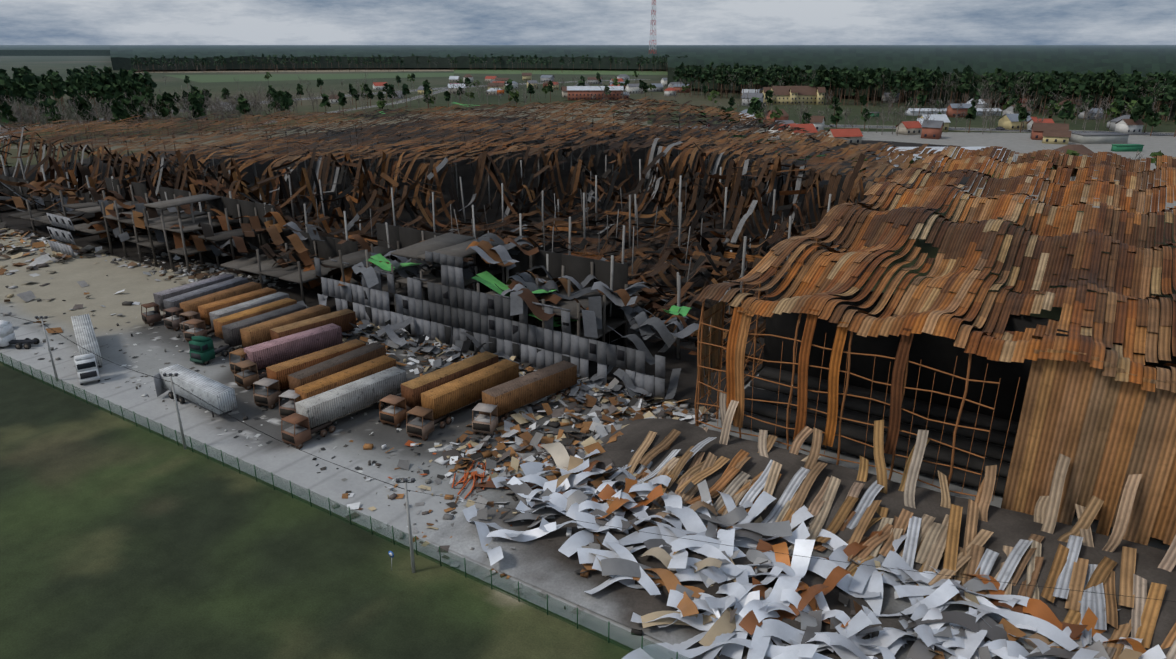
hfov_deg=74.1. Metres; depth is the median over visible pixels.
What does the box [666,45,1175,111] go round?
forest canopy
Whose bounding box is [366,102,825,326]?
green membrane
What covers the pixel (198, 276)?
rubble debris
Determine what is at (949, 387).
wing frame
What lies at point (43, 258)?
debris
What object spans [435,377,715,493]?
yard debris
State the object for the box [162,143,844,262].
steel hall trusses
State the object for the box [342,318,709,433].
dock yard debris
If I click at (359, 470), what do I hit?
debris ash
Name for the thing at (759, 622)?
silver sheet debris
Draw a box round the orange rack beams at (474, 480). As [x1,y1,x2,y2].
[452,460,492,498]
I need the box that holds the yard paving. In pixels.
[0,228,1169,658]
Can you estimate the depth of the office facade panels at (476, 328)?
120.10 m
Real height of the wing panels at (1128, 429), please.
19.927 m
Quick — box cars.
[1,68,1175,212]
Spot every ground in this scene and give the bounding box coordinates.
[0,56,1175,650]
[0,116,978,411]
[419,418,1175,658]
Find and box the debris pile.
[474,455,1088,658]
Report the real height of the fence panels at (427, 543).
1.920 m
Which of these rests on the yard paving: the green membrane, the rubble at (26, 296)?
the rubble at (26, 296)
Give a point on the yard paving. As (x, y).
(102, 278)
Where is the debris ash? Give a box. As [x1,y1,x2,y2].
[35,314,501,505]
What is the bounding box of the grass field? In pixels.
[0,362,631,658]
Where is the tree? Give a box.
[0,53,1175,185]
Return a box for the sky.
[0,0,1175,44]
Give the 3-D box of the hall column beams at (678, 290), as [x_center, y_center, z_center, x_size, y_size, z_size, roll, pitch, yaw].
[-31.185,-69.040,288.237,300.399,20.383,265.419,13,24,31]
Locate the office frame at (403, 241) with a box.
[0,175,627,366]
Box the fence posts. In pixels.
[1,354,677,658]
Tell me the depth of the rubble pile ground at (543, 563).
72.48 m
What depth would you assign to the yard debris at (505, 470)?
87.62 m
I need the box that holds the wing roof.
[696,145,1175,392]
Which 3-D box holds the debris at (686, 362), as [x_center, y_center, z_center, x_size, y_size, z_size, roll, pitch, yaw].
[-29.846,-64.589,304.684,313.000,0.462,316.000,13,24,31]
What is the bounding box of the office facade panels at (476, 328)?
[11,177,698,404]
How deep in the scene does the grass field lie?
70.51 m
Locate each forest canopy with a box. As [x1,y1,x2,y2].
[110,45,684,69]
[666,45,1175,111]
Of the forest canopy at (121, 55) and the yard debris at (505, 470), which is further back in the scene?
the forest canopy at (121, 55)
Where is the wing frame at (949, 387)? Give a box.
[694,238,1175,518]
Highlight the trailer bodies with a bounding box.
[71,274,576,428]
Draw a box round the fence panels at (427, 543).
[0,353,689,658]
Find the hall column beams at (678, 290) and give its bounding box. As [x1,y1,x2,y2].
[0,108,901,358]
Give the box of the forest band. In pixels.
[0,45,452,55]
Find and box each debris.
[0,221,107,274]
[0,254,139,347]
[93,249,296,287]
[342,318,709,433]
[349,417,589,533]
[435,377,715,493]
[463,442,1165,658]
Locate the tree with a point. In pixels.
(119, 85)
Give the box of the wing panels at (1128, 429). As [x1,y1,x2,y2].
[615,301,1175,658]
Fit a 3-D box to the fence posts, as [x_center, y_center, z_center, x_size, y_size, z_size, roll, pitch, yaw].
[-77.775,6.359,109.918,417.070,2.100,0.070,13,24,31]

